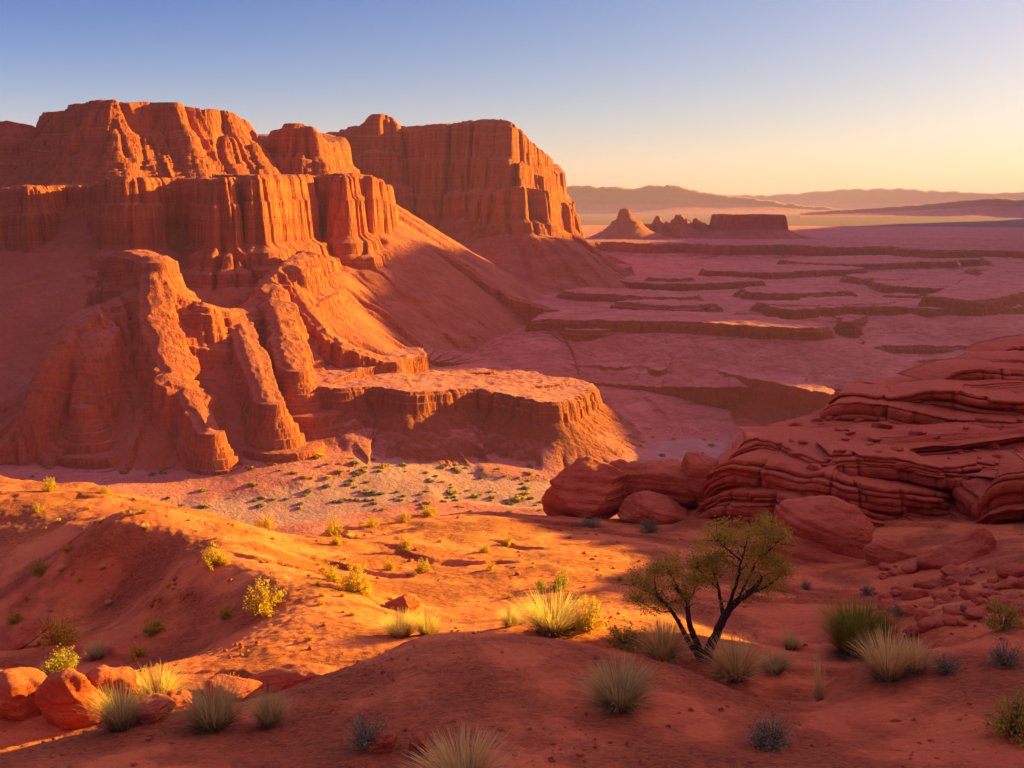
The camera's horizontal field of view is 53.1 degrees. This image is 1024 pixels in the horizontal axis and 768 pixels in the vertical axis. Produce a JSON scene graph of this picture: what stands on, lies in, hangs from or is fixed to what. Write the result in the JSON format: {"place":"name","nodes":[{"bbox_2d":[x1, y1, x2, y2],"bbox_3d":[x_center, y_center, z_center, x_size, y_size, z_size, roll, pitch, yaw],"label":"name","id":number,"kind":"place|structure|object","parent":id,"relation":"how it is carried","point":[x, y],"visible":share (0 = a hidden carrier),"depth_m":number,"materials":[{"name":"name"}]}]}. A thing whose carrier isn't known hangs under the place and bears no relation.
{"place":"outdoors","nodes":[
{"label":"outdoors","id":0,"kind":"place"},
{"bbox_2d":[0,99,558,471],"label":"mesa","id":1,"kind":"structure","parent":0,"point":[182,287],"depth_m":486.00,"materials":[{"name":"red stone"}]},
{"bbox_2d":[0,389,841,535],"bbox_3d":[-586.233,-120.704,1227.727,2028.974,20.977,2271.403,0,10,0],"label":"valley floor","id":2,"kind":"structure","parent":0,"point":[315,512],"depth_m":357.98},
{"bbox_2d":[257,114,634,292],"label":"tall mesa","id":3,"kind":"structure","parent":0,"point":[494,191],"depth_m":878.47,"materials":[{"name":"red stone"}]},
{"bbox_2d":[0,475,1023,767],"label":"ground","id":4,"kind":"structure","parent":0,"point":[132,555],"depth_m":23.69,"materials":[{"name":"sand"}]},
{"bbox_2d":[4,609,23,624],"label":"shrub","id":5,"kind":"object","parent":4,"relation":"on","point":[14,618],"visible":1,"depth_m":33.30,"materials":[{"name":"green plant"}]},
{"bbox_2d":[0,667,46,720],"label":"boulder","id":6,"kind":"object","parent":4,"relation":"on","point":[19,686],"visible":0.72,"depth_m":19.65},
{"bbox_2d":[0,612,54,650],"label":"rock slab","id":7,"kind":"object","parent":4,"relation":"on","point":[22,636],"visible":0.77,"depth_m":29.33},
{"bbox_2d":[27,557,48,576],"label":"shrub","id":8,"kind":"object","parent":4,"relation":"on","point":[35,569],"visible":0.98,"depth_m":35.63,"materials":[{"name":"green plant"}]},
{"bbox_2d":[39,476,58,491],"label":"shrub","id":9,"kind":"object","parent":4,"relation":"on","point":[48,486],"visible":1,"depth_m":47.20,"materials":[{"name":"yellow plant"}]},
{"bbox_2d":[37,609,83,647],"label":"shrub","id":10,"kind":"object","parent":4,"relation":"on","point":[63,635],"visible":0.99,"depth_m":29.18,"materials":[{"name":"green plant"}]},
{"bbox_2d":[38,643,85,675],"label":"shrub","id":11,"kind":"object","parent":4,"relation":"on","point":[53,664],"visible":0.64,"depth_m":23.32,"materials":[{"name":"yellow plant"}]},
{"bbox_2d":[34,668,110,729],"bbox_3d":[-8.428,6.053,19.670,1.316,1.323,0.984,-12,10,2],"label":"boulder","id":12,"kind":"object","parent":4,"relation":"on","point":[60,696],"visible":0.83,"depth_m":19.29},
{"bbox_2d":[79,636,110,661],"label":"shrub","id":13,"kind":"object","parent":4,"relation":"on","point":[96,651],"visible":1,"depth_m":27.70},
{"bbox_2d":[85,665,138,712],"bbox_3d":[-7.967,6.069,20.229,1.054,1.031,1.064,-5,11,-25],"label":"boulder","id":14,"kind":"object","parent":4,"relation":"on","point":[98,676],"visible":0.38,"depth_m":19.91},
{"bbox_2d":[72,679,160,736],"bbox_3d":[-6.378,5.154,16.575,1.529,0.896,1.379,-6,1,22],"label":"grass clump","id":15,"kind":"object","parent":4,"relation":"on","point":[120,718],"visible":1,"depth_m":16.50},
{"bbox_2d":[128,641,148,659],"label":"shrub","id":16,"kind":"object","parent":4,"relation":"on","point":[134,652],"visible":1,"depth_m":27.16,"materials":[{"name":"green plant"}]},
{"bbox_2d":[139,617,165,638],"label":"shrub","id":17,"kind":"object","parent":4,"relation":"on","point":[155,625],"visible":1,"depth_m":28.42,"materials":[{"name":"green plant"}]},
{"bbox_2d":[132,693,175,725],"bbox_3d":[-6.011,5.463,17.081,0.762,0.405,0.884,-8,10,1],"label":"stone","id":18,"kind":"object","parent":4,"relation":"on","point":[157,715],"visible":0.62,"depth_m":16.91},
{"bbox_2d":[133,661,199,700],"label":"grass clump","id":19,"kind":"object","parent":4,"relation":"on","point":[160,683],"visible":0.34,"depth_m":20.49,"materials":[{"name":"plant"}]},
{"bbox_2d":[167,689,191,709],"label":"stone","id":20,"kind":"object","parent":4,"relation":"on","point":[173,692],"visible":0.4,"depth_m":20.13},
{"bbox_2d":[158,670,263,739],"bbox_3d":[-4.799,5.073,16.410,1.730,0.984,1.572,0,8,-7],"label":"grass clump","id":21,"kind":"object","parent":4,"relation":"on","point":[217,718],"visible":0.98,"depth_m":16.40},
{"bbox_2d":[199,542,232,570],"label":"shrub","id":22,"kind":"object","parent":4,"relation":"on","point":[220,559],"visible":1,"depth_m":30.17,"materials":[{"name":"yellow plant"}]},
{"bbox_2d":[218,604,232,619],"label":"shrub","id":23,"kind":"object","parent":4,"relation":"on","point":[225,614],"visible":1,"depth_m":27.60,"materials":[{"name":"green plant"}]},
{"bbox_2d":[204,674,267,698],"bbox_3d":[-5.689,6.229,20.913,1.218,0.404,0.863,4,11,22],"label":"rock slab","id":24,"kind":"object","parent":4,"relation":"on","point":[247,682],"visible":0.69,"depth_m":20.82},
{"bbox_2d":[242,576,286,617],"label":"shrub","id":25,"kind":"object","parent":4,"relation":"on","point":[265,606],"visible":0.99,"depth_m":26.69,"materials":[{"name":"yellow plant"}]},
{"bbox_2d":[253,514,276,528],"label":"shrub","id":26,"kind":"object","parent":4,"relation":"on","point":[268,523],"visible":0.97,"depth_m":93.34,"materials":[{"name":"yellow plant"}]},
{"bbox_2d":[243,685,298,731],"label":"grass clump","id":27,"kind":"object","parent":4,"relation":"on","point":[270,716],"visible":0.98,"depth_m":16.39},
{"bbox_2d":[247,663,345,692],"bbox_3d":[-4.495,6.094,21.443,2.274,0.467,0.951,-11,11,-8],"label":"rock slab","id":28,"kind":"object","parent":4,"relation":"on","point":[285,676],"visible":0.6,"depth_m":21.17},
{"bbox_2d":[323,562,341,583],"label":"shrub","id":29,"kind":"object","parent":4,"relation":"on","point":[332,576],"visible":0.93,"depth_m":29.26,"materials":[{"name":"yellow plant"}]},
{"bbox_2d":[323,515,344,535],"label":"shrub","id":30,"kind":"object","parent":4,"relation":"on","point":[332,525],"visible":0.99,"depth_m":44.00,"materials":[{"name":"yellow plant"}]},
{"bbox_2d":[330,532,342,544],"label":"shrub","id":31,"kind":"object","parent":4,"relation":"on","point":[337,541],"visible":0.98,"depth_m":38.31,"materials":[{"name":"yellow plant"}]},
{"bbox_2d":[336,558,375,596],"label":"shrub","id":32,"kind":"object","parent":4,"relation":"on","point":[355,582],"visible":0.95,"depth_m":28.43,"materials":[{"name":"yellow plant"}]},
{"bbox_2d":[339,705,398,754],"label":"shrub","id":33,"kind":"object","parent":4,"relation":"on","point":[367,737],"visible":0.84,"depth_m":15.01,"materials":[{"name":"grey plant"}]},
{"bbox_2d":[366,514,379,527],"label":"shrub","id":34,"kind":"object","parent":4,"relation":"on","point":[368,524],"visible":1,"depth_m":44.88,"materials":[{"name":"yellow plant"}]},
{"bbox_2d":[366,731,397,754],"bbox_3d":[-1.905,5.268,15.019,0.470,0.356,0.369,-3,10,-18],"label":"rock","id":35,"kind":"object","parent":4,"relation":"on","point":[386,742],"visible":0.89,"depth_m":14.88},
{"bbox_2d":[382,557,395,570],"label":"shrub","id":36,"kind":"object","parent":4,"relation":"on","point":[390,565],"visible":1,"depth_m":35.10,"materials":[{"name":"yellow plant"}]},
{"bbox_2d":[374,605,425,638],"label":"grass clump","id":37,"kind":"object","parent":4,"relation":"on","point":[401,628],"visible":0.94,"depth_m":24.04,"materials":[{"name":"plant"}]},
{"bbox_2d":[385,593,420,613],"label":"rock","id":38,"kind":"object","parent":4,"relation":"on","point":[404,602],"visible":0.84,"depth_m":27.52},
{"bbox_2d":[397,534,411,551],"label":"shrub","id":39,"kind":"object","parent":4,"relation":"on","point":[407,543],"visible":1,"depth_m":37.71,"materials":[{"name":"yellow plant"}]},
{"bbox_2d":[407,731,426,756],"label":"rock","id":40,"kind":"object","parent":4,"relation":"on","point":[416,739],"visible":0.85,"depth_m":14.64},
{"bbox_2d":[414,557,432,572],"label":"shrub","id":41,"kind":"object","parent":4,"relation":"on","point":[422,568],"visible":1,"depth_m":34.24,"materials":[{"name":"yellow plant"}]},
{"bbox_2d":[408,608,450,635],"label":"grass clump","id":42,"kind":"object","parent":4,"relation":"on","point":[426,628],"visible":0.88,"depth_m":24.05,"materials":[{"name":"plant"}]},
{"bbox_2d":[420,505,439,516],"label":"shrub","id":43,"kind":"object","parent":4,"relation":"on","point":[428,512],"visible":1,"depth_m":47.02,"materials":[{"name":"yellow plant"}]},
{"bbox_2d":[396,721,522,767],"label":"grass clump","id":44,"kind":"object","parent":4,"relation":"on","point":[468,759],"visible":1,"depth_m":13.69,"materials":[{"name":"plant"}]},
{"bbox_2d":[493,604,528,627],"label":"grass clump","id":45,"kind":"object","parent":4,"relation":"on","point":[509,620],"visible":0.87,"depth_m":23.59,"materials":[{"name":"plant"}]},
{"bbox_2d":[535,577,548,589],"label":"shrub","id":46,"kind":"object","parent":4,"relation":"on","point":[541,584],"visible":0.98,"depth_m":31.53,"materials":[{"name":"yellow plant"}]},
{"bbox_2d":[504,582,600,636],"bbox_3d":[0.895,4.923,22.561,2.509,1.150,2.307,1,1,-6],"label":"grass clump","id":47,"kind":"object","parent":4,"relation":"on","point":[554,624],"visible":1,"depth_m":22.40,"materials":[{"name":"plant"}]},
{"bbox_2d":[549,571,570,590],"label":"shrub","id":48,"kind":"object","parent":4,"relation":"on","point":[561,581],"visible":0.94,"depth_m":31.29,"materials":[{"name":"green plant"}]},
{"bbox_2d":[541,456,627,518],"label":"boulder","id":49,"kind":"object","parent":4,"relation":"on","point":[589,487],"visible":0.82,"depth_m":49.53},
{"bbox_2d":[571,593,608,633],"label":"shrub","id":50,"kind":"object","parent":4,"relation":"on","point":[593,622],"visible":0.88,"depth_m":22.72,"materials":[{"name":"yellow plant"}]},
{"bbox_2d":[575,515,606,527],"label":"shrub","id":51,"kind":"object","parent":4,"relation":"on","point":[585,523],"visible":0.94,"depth_m":46.33,"materials":[{"name":"grey plant"}]},
{"bbox_2d":[568,649,668,718],"bbox_3d":[1.744,4.753,16.378,1.731,1.002,1.670,-15,17,-41],"label":"grass clump","id":52,"kind":"object","parent":4,"relation":"on","point":[625,697],"visible":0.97,"depth_m":16.48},
{"bbox_2d":[609,459,627,511],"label":"boulder","id":53,"kind":"object","parent":4,"relation":"on","point":[619,463],"visible":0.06,"depth_m":52.61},
{"bbox_2d":[596,616,648,653],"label":"shrub","id":54,"kind":"object","parent":4,"relation":"on","point":[624,641],"visible":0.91,"depth_m":21.93,"materials":[{"name":"green plant"}]},
{"bbox_2d":[635,516,661,532],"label":"shrub","id":55,"kind":"object","parent":4,"relation":"on","point":[651,528],"visible":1,"depth_m":45.17,"materials":[{"name":"grey plant"}]},
{"bbox_2d":[617,490,689,524],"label":"boulder","id":56,"kind":"object","parent":4,"relation":"on","point":[634,508],"visible":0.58,"depth_m":48.18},
{"bbox_2d":[620,459,696,508],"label":"boulder","id":57,"kind":"object","parent":4,"relation":"on","point":[666,477],"visible":0.45,"depth_m":50.33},
{"bbox_2d":[681,451,718,507],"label":"boulder","id":58,"kind":"object","parent":57,"relation":"on","point":[696,466],"visible":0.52,"depth_m":49.60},
{"bbox_2d":[628,613,700,666],"bbox_3d":[3.162,5.260,21.433,1.627,1.091,1.807,3,18,25],"label":"grass clump","id":59,"kind":"object","parent":4,"relation":"on","point":[662,648],"visible":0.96,"depth_m":21.49,"materials":[{"name":"plant"}]},
{"bbox_2d":[612,508,805,663],"bbox_3d":[4.060,4.215,21.325,4.050,3.511,1.806,0,10,0],"label":"tree","id":60,"kind":"object","parent":4,"relation":"on","point":[722,537],"visible":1,"depth_m":21.23,"materials":[{"name":"green plant"}]},
{"bbox_2d":[685,630,780,688],"bbox_3d":[4.536,5.486,20.830,1.842,1.132,1.837,-12,15,-25],"label":"grass clump","id":61,"kind":"object","parent":4,"relation":"on","point":[736,667],"visible":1,"depth_m":20.88,"materials":[{"name":"plant"}]},
{"bbox_2d":[741,708,800,752],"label":"shrub","id":62,"kind":"object","parent":4,"relation":"on","point":[768,739],"visible":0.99,"depth_m":15.04,"materials":[{"name":"grey plant"}]},
{"bbox_2d":[752,648,802,676],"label":"grass clump","id":63,"kind":"object","parent":4,"relation":"on","point":[773,662],"visible":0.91,"depth_m":21.52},
{"bbox_2d":[776,630,805,650],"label":"grass clump","id":64,"kind":"object","parent":4,"relation":"on","point":[789,643],"visible":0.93,"depth_m":24.72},
{"bbox_2d":[754,534,861,562],"bbox_3d":[11.625,6.780,38.790,5.117,2.326,3.807,12,10,-2],"label":"boulder","id":65,"kind":"object","parent":4,"relation":"on","point":[810,551],"visible":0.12,"depth_m":37.71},
{"bbox_2d":[774,495,875,558],"bbox_3d":[12.104,5.646,39.487,3.959,2.637,3.845,17,9,-3],"label":"boulder","id":66,"kind":"object","parent":65,"relation":"on","point":[833,524],"visible":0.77,"depth_m":38.24,"materials":[{"name":"stone"}]},
{"bbox_2d":[806,649,830,700],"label":"grass tuft","id":67,"kind":"object","parent":4,"relation":"on","point":[820,689],"visible":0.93,"depth_m":18.37,"materials":[{"name":"plant"}]},
{"bbox_2d":[695,334,1023,528],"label":"rock ledges","id":68,"kind":"object","parent":4,"relation":"on","point":[755,470],"visible":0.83,"depth_m":47.80,"materials":[{"name":"stone"}]},
{"bbox_2d":[871,421,892,428],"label":"ledge stone","id":69,"kind":"object","parent":68,"relation":"on","point":[885,425],"visible":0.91,"depth_m":50.71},
{"bbox_2d":[894,462,909,468],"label":"ledge stone","id":70,"kind":"object","parent":68,"relation":"on","point":[901,465],"visible":1,"depth_m":45.23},
{"bbox_2d":[908,427,927,435],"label":"ledge stone","id":71,"kind":"object","parent":68,"relation":"on","point":[915,431],"visible":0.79,"depth_m":49.46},
{"bbox_2d":[808,590,914,661],"bbox_3d":[7.893,5.542,23.549,2.493,1.574,2.463,-1,7,-3],"label":"spiky plant","id":72,"kind":"object","parent":4,"relation":"on","point":[844,631],"visible":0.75,"depth_m":23.46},
{"bbox_2d":[860,580,875,595],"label":"shrub","id":73,"kind":"object","parent":4,"relation":"on","point":[864,590],"visible":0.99,"depth_m":32.84,"materials":[{"name":"grey plant"}]},
{"bbox_2d":[845,620,930,683],"bbox_3d":[6.646,4.708,18.108,1.409,1.090,1.535,-5,11,-27],"label":"grass clump","id":74,"kind":"object","parent":4,"relation":"on","point":[885,665],"visible":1,"depth_m":18.03,"materials":[{"name":"plant"}]},
{"bbox_2d":[877,598,898,609],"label":"loose stone","id":75,"kind":"object","parent":4,"relation":"on","point":[885,601],"visible":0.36,"depth_m":28.38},
{"bbox_2d":[890,601,903,617],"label":"shrub","id":76,"kind":"object","parent":4,"relation":"on","point":[895,613],"visible":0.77,"depth_m":26.52,"materials":[{"name":"grey plant"}]},
{"bbox_2d":[900,604,916,616],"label":"loose stone","id":77,"kind":"object","parent":4,"relation":"on","point":[907,610],"visible":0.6,"depth_m":26.00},
{"bbox_2d":[901,564,919,573],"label":"loose stone","id":78,"kind":"object","parent":4,"relation":"on","point":[909,569],"visible":0.98,"depth_m":33.98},
{"bbox_2d":[902,624,919,636],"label":"loose stone","id":79,"kind":"object","parent":4,"relation":"on","point":[912,629],"visible":0.91,"depth_m":23.55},
{"bbox_2d":[901,588,928,600],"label":"loose stone","id":80,"kind":"object","parent":4,"relation":"on","point":[913,593],"visible":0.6,"depth_m":30.33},
{"bbox_2d":[891,628,940,676],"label":"grass clump","id":81,"kind":"object","parent":4,"relation":"on","point":[921,668],"visible":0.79,"depth_m":18.24,"materials":[{"name":"plant"}]},
{"bbox_2d":[915,608,932,620],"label":"loose stone","id":82,"kind":"object","parent":4,"relation":"on","point":[922,613],"visible":0.57,"depth_m":24.41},
{"bbox_2d":[913,580,936,589],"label":"loose stone","id":83,"kind":"object","parent":4,"relation":"on","point":[924,584],"visible":0.65,"depth_m":31.61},
{"bbox_2d":[914,616,936,633],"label":"loose stone","id":84,"kind":"object","parent":4,"relation":"on","point":[925,624],"visible":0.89,"depth_m":23.49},
{"bbox_2d":[930,615,945,628],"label":"loose stone","id":85,"kind":"object","parent":4,"relation":"on","point":[938,620],"visible":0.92,"depth_m":23.48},
{"bbox_2d":[931,592,953,600],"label":"loose stone","id":86,"kind":"object","parent":4,"relation":"on","point":[943,596],"visible":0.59,"depth_m":27.90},
{"bbox_2d":[930,650,963,676],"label":"shrub","id":87,"kind":"object","parent":4,"relation":"on","point":[946,667],"visible":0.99,"depth_m":18.12,"materials":[{"name":"grey plant"}]},
{"bbox_2d":[942,616,957,625],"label":"loose stone","id":88,"kind":"object","parent":4,"relation":"on","point":[951,620],"visible":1,"depth_m":23.34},
{"bbox_2d":[942,576,957,585],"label":"loose stone","id":89,"kind":"object","parent":4,"relation":"on","point":[949,580],"visible":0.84,"depth_m":30.93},
{"bbox_2d":[940,564,961,575],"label":"loose stone","id":90,"kind":"object","parent":4,"relation":"on","point":[950,570],"visible":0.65,"depth_m":31.79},
{"bbox_2d":[942,604,959,615],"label":"loose stone","id":91,"kind":"object","parent":4,"relation":"on","point":[950,609],"visible":0.71,"depth_m":23.87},
{"bbox_2d":[917,527,999,569],"bbox_3d":[14.834,5.699,33.934,2.744,1.336,1.964,-20,14,-11],"label":"boulder","id":92,"kind":"object","parent":4,"relation":"on","point":[971,544],"visible":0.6,"depth_m":33.58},
{"bbox_2d":[960,601,978,612],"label":"loose stone","id":93,"kind":"object","parent":4,"relation":"on","point":[965,605],"visible":0.56,"depth_m":23.85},
{"bbox_2d":[959,587,983,599],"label":"loose stone","id":94,"kind":"object","parent":4,"relation":"on","point":[965,593],"visible":0.6,"depth_m":26.42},
{"bbox_2d":[965,607,987,619],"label":"loose stone","id":95,"kind":"object","parent":4,"relation":"on","point":[971,613],"visible":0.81,"depth_m":23.43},
{"bbox_2d":[978,590,1002,597],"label":"loose stone","id":96,"kind":"object","parent":4,"relation":"on","point":[986,593],"visible":0.56,"depth_m":25.95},
{"bbox_2d":[982,594,1023,631],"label":"shrub","id":97,"kind":"object","parent":4,"relation":"on","point":[1006,625],"visible":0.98,"depth_m":20.28,"materials":[{"name":"green plant"}]},
{"bbox_2d":[985,685,1023,748],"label":"shrub","id":98,"kind":"object","parent":4,"relation":"on","point":[1014,727],"visible":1,"depth_m":15.48,"materials":[{"name":"green plant"}]},
{"bbox_2d":[986,634,1023,669],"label":"shrub","id":99,"kind":"object","parent":4,"relation":"on","point":[999,653],"visible":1,"depth_m":18.26,"materials":[{"name":"grey plant"}]},
{"bbox_2d":[997,579,1016,588],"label":"loose stone","id":100,"kind":"object","parent":4,"relation":"on","point":[1008,584],"visible":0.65,"depth_m":27.43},
{"bbox_2d":[996,563,1023,578],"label":"loose stone","id":101,"kind":"object","parent":4,"relation":"on","point":[1006,570],"visible":0.77,"depth_m":28.98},
{"bbox_2d":[1006,599,1023,616],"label":"loose stone","id":102,"kind":"object","parent":4,"relation":"on","point":[1015,603],"visible":0.36,"depth_m":23.36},
{"bbox_2d":[0,0,1023,195],"label":"sky","id":103,"kind":"structure","parent":0,"point":[720,97],"materials":[{"name":"blue"}]},
{"bbox_2d":[589,208,710,238],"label":"spire butte","id":104,"kind":"object","parent":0,"point":[625,224],"visible":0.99,"depth_m":1536.64,"materials":[{"name":"red stone"}]},
{"bbox_2d":[314,253,1023,471],"bbox_3d":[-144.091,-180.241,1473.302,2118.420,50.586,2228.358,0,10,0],"label":"bench","id":105,"kind":"object","parent":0,"point":[423,414],"visible":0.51,"depth_m":455.26,"materials":[{"name":"stone"}]},
{"bbox_2d":[567,185,849,213],"bbox_3d":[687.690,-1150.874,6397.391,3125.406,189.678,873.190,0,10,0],"label":"mountain range","id":106,"kind":"structure","parent":0,"point":[653,199],"depth_m":6281.24,"materials":[{"name":"stone"}]},
{"bbox_2d":[429,251,1023,390],"bbox_3d":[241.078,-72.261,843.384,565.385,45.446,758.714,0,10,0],"label":"valley floor","id":107,"kind":"structure","parent":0,"point":[690,339],"depth_m":553.69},
{"bbox_2d":[701,213,811,238],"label":"flat butte","id":108,"kind":"object","parent":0,"point":[747,226],"visible":0.97,"depth_m":1519.69,"materials":[{"name":"red stone"}]},
{"bbox_2d":[578,214,1023,226],"bbox_3d":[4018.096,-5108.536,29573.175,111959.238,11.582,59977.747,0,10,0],"label":"distant plain","id":109,"kind":"structure","parent":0,"point":[608,219],"depth_m":3575.12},
{"bbox_2d":[581,225,1023,259],"bbox_3d":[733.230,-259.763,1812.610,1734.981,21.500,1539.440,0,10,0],"label":"escarpment","id":110,"kind":"structure","parent":109,"relation":"on","point":[936,242],"depth_m":1339.75,"materials":[{"name":"stone"}]},
{"bbox_2d":[727,188,1023,208],"bbox_3d":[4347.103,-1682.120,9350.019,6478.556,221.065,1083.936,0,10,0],"label":"mountain range","id":111,"kind":"structure","parent":0,"point":[858,198],"depth_m":9236.21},
{"bbox_2d":[800,198,1023,217],"bbox_3d":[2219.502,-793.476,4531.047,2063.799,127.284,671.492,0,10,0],"label":"ridge","id":112,"kind":"structure","parent":0,"point":[998,207],"depth_m":4449.14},
{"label":"stone","id":113,"kind":"object","parent":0,"visible":0},
{"bbox_2d":[862,539,916,565],"bbox_3d":[13.499,6.166,36.583,1.872,1.131,1.252,8,10,-1],"label":"stone","id":114,"kind":"object","parent":113,"relation":"on","point":[885,551],"visible":0.71,"depth_m":36.28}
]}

